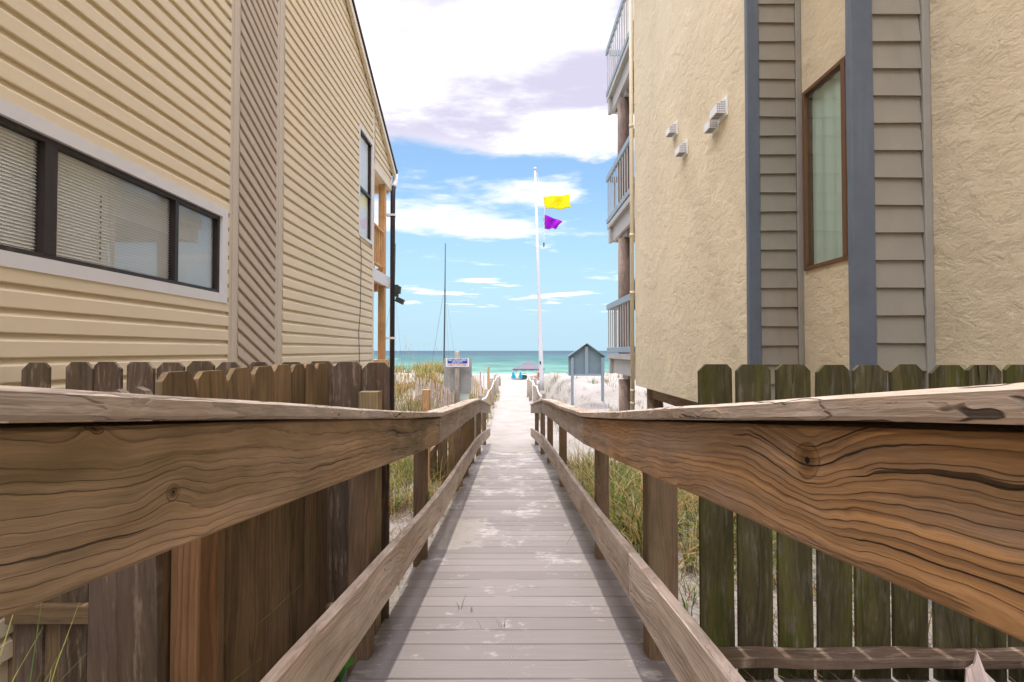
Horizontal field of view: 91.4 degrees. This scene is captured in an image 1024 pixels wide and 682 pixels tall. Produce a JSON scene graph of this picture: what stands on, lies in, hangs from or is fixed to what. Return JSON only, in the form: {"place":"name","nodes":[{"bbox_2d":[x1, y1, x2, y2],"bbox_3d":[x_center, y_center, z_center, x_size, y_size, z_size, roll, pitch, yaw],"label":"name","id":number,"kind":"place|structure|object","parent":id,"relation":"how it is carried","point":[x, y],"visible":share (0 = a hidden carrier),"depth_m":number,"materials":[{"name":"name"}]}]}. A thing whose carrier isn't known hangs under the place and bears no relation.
{"place":"outdoors","nodes":[
{"label":"outdoors","id":0,"kind":"place"},
{"bbox_2d":[0,592,391,681],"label":"grass","id":1,"kind":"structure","parent":0,"point":[72,650],"depth_m":1.74,"materials":[{"name":"green plant"}]},
{"bbox_2d":[389,359,500,438],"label":"dune grass","id":2,"kind":"structure","parent":0,"point":[422,370],"depth_m":16.12,"materials":[{"name":"green plant"}]},
{"bbox_2d":[354,0,634,350],"label":"sky","id":3,"kind":"structure","parent":0,"point":[475,96],"materials":[{"name":"blue"}]},
{"bbox_2d":[374,351,617,374],"bbox_3d":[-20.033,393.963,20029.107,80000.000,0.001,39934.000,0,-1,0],"label":"sea","id":4,"kind":"structure","parent":0,"point":[502,362],"depth_m":194.33,"materials":[{"name":"liquid"}]},
{"bbox_2d":[540,370,666,442],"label":"dune grass","id":5,"kind":"structure","parent":0,"point":[606,381],"depth_m":18.50,"materials":[{"name":"green plant"}]},
{"bbox_2d":[337,370,1009,681],"bbox_3d":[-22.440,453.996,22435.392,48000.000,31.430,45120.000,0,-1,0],"label":"ground","id":6,"kind":"structure","parent":0,"point":[512,423],"depth_m":15.11,"materials":[{"name":"white sand"}]},
{"bbox_2d":[87,386,164,681],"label":"loose picket","id":7,"kind":"object","parent":6,"relation":"on","point":[125,625],"visible":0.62,"depth_m":0.93,"materials":[{"name":"brown wood"}]},
{"bbox_2d":[5,361,389,681],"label":"picket fence","id":8,"kind":"object","parent":6,"relation":"on","point":[354,385],"visible":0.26,"depth_m":2.48,"materials":[{"name":"brown wood"}]},
{"bbox_2d":[0,0,404,681],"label":"building","id":9,"kind":"structure","parent":6,"relation":"on","point":[186,182],"depth_m":3.88,"materials":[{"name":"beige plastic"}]},
{"bbox_2d":[0,97,227,302],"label":"window","id":10,"kind":"structure","parent":9,"relation":"in","point":[49,139],"depth_m":3.05,"materials":[{"name":"grey metal"}]},
{"bbox_2d":[357,123,372,244],"bbox_3d":[-2.533,-2.629,8.540,0.101,1.830,0.820,0,-1,0],"label":"window","id":11,"kind":"structure","parent":9,"relation":"in","point":[365,216],"depth_m":8.73,"materials":[{"name":"white glass"}]},
{"bbox_2d":[156,363,327,681],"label":"picket fence","id":12,"kind":"object","parent":6,"relation":"on","point":[226,590],"visible":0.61,"depth_m":1.71,"materials":[{"name":"brown wood"}]},
{"bbox_2d":[337,657,354,681],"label":"seedling","id":13,"kind":"object","parent":6,"relation":"on","point":[350,661],"visible":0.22,"depth_m":1.92,"materials":[{"name":"green plant"}]},
{"bbox_2d":[386,244,401,359],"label":"catamaran","id":14,"kind":"object","parent":6,"relation":"on","point":[396,309],"visible":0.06,"depth_m":40.11,"materials":[{"name":"black metal"}]},
{"bbox_2d":[389,447,479,591],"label":"grass","id":15,"kind":"structure","parent":6,"relation":"on","point":[397,467],"depth_m":5.87,"materials":[{"name":"green plant"}]},
{"bbox_2d":[415,377,454,407],"bbox_3d":[-2.121,1.828,14.369,0.122,1.634,1.931,-1,-1,31],"label":"slat fence","id":16,"kind":"object","parent":6,"relation":"on","point":[447,397],"visible":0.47,"depth_m":14.30,"materials":[{"name":"beige wood"}]},
{"bbox_2d":[432,243,454,362],"bbox_3d":[-5.178,-2.033,38.144,2.595,10.848,5.016,0,-1,0],"label":"catamaran","id":17,"kind":"object","parent":6,"relation":"on","point":[444,294],"visible":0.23,"depth_m":37.99,"materials":[{"name":"grey metal"}]},
{"bbox_2d":[422,389,468,487],"bbox_3d":[-0.879,1.411,6.423,0.571,1.630,0.900,0,-1,0],"label":"picket fence","id":18,"kind":"object","parent":6,"relation":"on","point":[448,442],"visible":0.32,"depth_m":6.85,"materials":[{"name":"brown wood"}]},
{"bbox_2d":[444,351,471,402],"bbox_3d":[-1.635,1.595,14.996,0.840,2.595,0.269,0,-1,0],"label":"beach sign","id":19,"kind":"object","parent":6,"relation":"on","point":[459,370],"visible":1,"depth_m":15.05,"materials":[{"name":"grey wood"}]},
{"bbox_2d":[395,336,551,426],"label":"sea oats","id":20,"kind":"object","parent":6,"relation":"on","point":[440,376],"visible":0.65,"depth_m":17.88,"materials":[{"name":"green plant"}]},
{"bbox_2d":[471,367,489,402],"bbox_3d":[-1.366,2.279,21.989,0.859,2.300,0.134,0,-1,-11],"label":"slat fence","id":21,"kind":"object","parent":6,"relation":"on","point":[488,378],"visible":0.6,"depth_m":21.97,"materials":[{"name":"brown wood"}]},
{"bbox_2d":[474,374,500,437],"bbox_3d":[-1.003,2.913,27.763,0.246,2.142,28.548,0,-1,0],"label":"rope fence","id":22,"kind":"object","parent":6,"relation":"on","point":[494,383],"visible":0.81,"depth_m":24.85,"materials":[{"name":"white fabric"}]},
{"bbox_2d":[484,447,539,451],"bbox_3d":[-0.011,2.317,10.507,1.200,0.396,3.500,0,-1,0],"label":"sand drift","id":23,"kind":"object","parent":6,"relation":"on","point":[511,449],"visible":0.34,"depth_m":10.81,"materials":[{"name":"white sand"}]},
{"bbox_2d":[512,360,543,379],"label":"pop up tent","id":24,"kind":"object","parent":6,"relation":"on","point":[529,365],"visible":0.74,"depth_m":53.66,"materials":[{"name":"grey fabric"}]},
{"bbox_2d":[527,376,544,419],"bbox_3d":[0.990,2.676,22.774,0.213,2.063,14.538,0,-1,0],"label":"rope fence","id":25,"kind":"object","parent":6,"relation":"on","point":[536,392],"visible":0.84,"depth_m":21.91,"materials":[{"name":"white fabric"}]},
{"bbox_2d":[533,167,544,390],"bbox_3d":[1.313,-3.015,24.042,0.548,10.774,0.275,0,-1,0],"label":"flagpole","id":26,"kind":"object","parent":6,"relation":"on","point":[541,369],"visible":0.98,"depth_m":23.99,"materials":[{"name":"metal"}]},
{"bbox_2d":[544,215,562,228],"bbox_3d":[1.983,-5.754,24.237,0.926,0.710,0.185,0,-1,-9],"label":"flag","id":27,"kind":"object","parent":26,"relation":"attached to","point":[550,222],"visible":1,"depth_m":24.19,"materials":[{"name":"purple fabric"}]},
{"bbox_2d":[543,194,570,208],"bbox_3d":[2.164,-6.775,24.265,1.378,0.794,0.223,0,-1,-5],"label":"flag","id":28,"kind":"object","parent":26,"relation":"attached to","point":[559,202],"visible":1,"depth_m":24.21,"materials":[{"name":"yellow fabric"}]},
{"bbox_2d":[567,343,605,404],"bbox_3d":[2.389,1.489,16.006,1.217,2.847,0.160,0,-1,0],"label":"notice board","id":29,"kind":"object","parent":6,"relation":"on","point":[586,359],"visible":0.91,"depth_m":16.05,"materials":[{"name":"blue wood"}]},
{"bbox_2d":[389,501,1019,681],"bbox_3d":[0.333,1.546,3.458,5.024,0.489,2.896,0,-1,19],"label":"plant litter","id":30,"kind":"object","parent":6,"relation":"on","point":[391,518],"visible":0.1,"depth_m":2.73,"materials":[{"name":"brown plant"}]},
{"bbox_2d":[538,438,980,646],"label":"grass","id":31,"kind":"structure","parent":6,"relation":"on","point":[627,516],"depth_m":4.33,"materials":[{"name":"green plant"}]},
{"bbox_2d":[605,0,1023,410],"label":"stucco building","id":32,"kind":"structure","parent":6,"relation":"on","point":[813,186],"depth_m":4.56,"materials":[{"name":"beige paint"}]},
{"bbox_2d":[802,56,847,270],"bbox_3d":[2.754,-1.499,4.030,0.085,1.665,1.275,0,-1,0],"label":"window","id":33,"kind":"structure","parent":32,"relation":"in","point":[824,142],"depth_m":4.43,"materials":[{"name":"glass"}]},
{"bbox_2d":[669,364,1023,681],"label":"picket fence","id":34,"kind":"object","parent":6,"relation":"on","point":[957,639],"visible":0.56,"depth_m":2.04,"materials":[{"name":"brown wood"}]},
{"bbox_2d":[964,650,994,681],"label":"board scrap","id":35,"kind":"object","parent":6,"relation":"on","point":[975,671],"visible":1,"depth_m":1.93,"materials":[{"name":"beige wood"}]},
{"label":"boardwalk joist","id":36,"kind":"structure","parent":6,"relation":"on","visible":0},
{"bbox_2d":[347,449,677,681],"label":"boardwalk","id":37,"kind":"structure","parent":36,"relation":"on","point":[436,634],"depth_m":2.66,"materials":[{"name":"grey wood"}]},
{"bbox_2d":[0,385,490,681],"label":"wooden railing","id":38,"kind":"object","parent":37,"relation":"attached to","point":[83,503],"visible":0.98,"depth_m":0.80,"materials":[{"name":"brown wood"}]},
{"bbox_2d":[435,515,580,553],"bbox_3d":[-0.009,1.563,4.070,1.210,0.328,3.400,0,-1,0],"label":"sand drift","id":39,"kind":"object","parent":37,"relation":"on","point":[456,532],"visible":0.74,"depth_m":4.14,"materials":[{"name":"beige sand"}]},
{"bbox_2d":[382,579,639,660],"bbox_3d":[-0.009,1.531,3.971,1.210,0.506,5.000,0,-1,0],"label":"sand drift","id":40,"kind":"object","parent":37,"relation":"on","point":[540,587],"visible":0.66,"depth_m":2.93,"materials":[{"name":"sand"}]},
{"bbox_2d":[530,382,1023,681],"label":"wooden railing","id":41,"kind":"object","parent":37,"relation":"attached to","point":[920,492],"visible":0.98,"depth_m":0.71,"materials":[{"name":"brown wood"}]}
]}

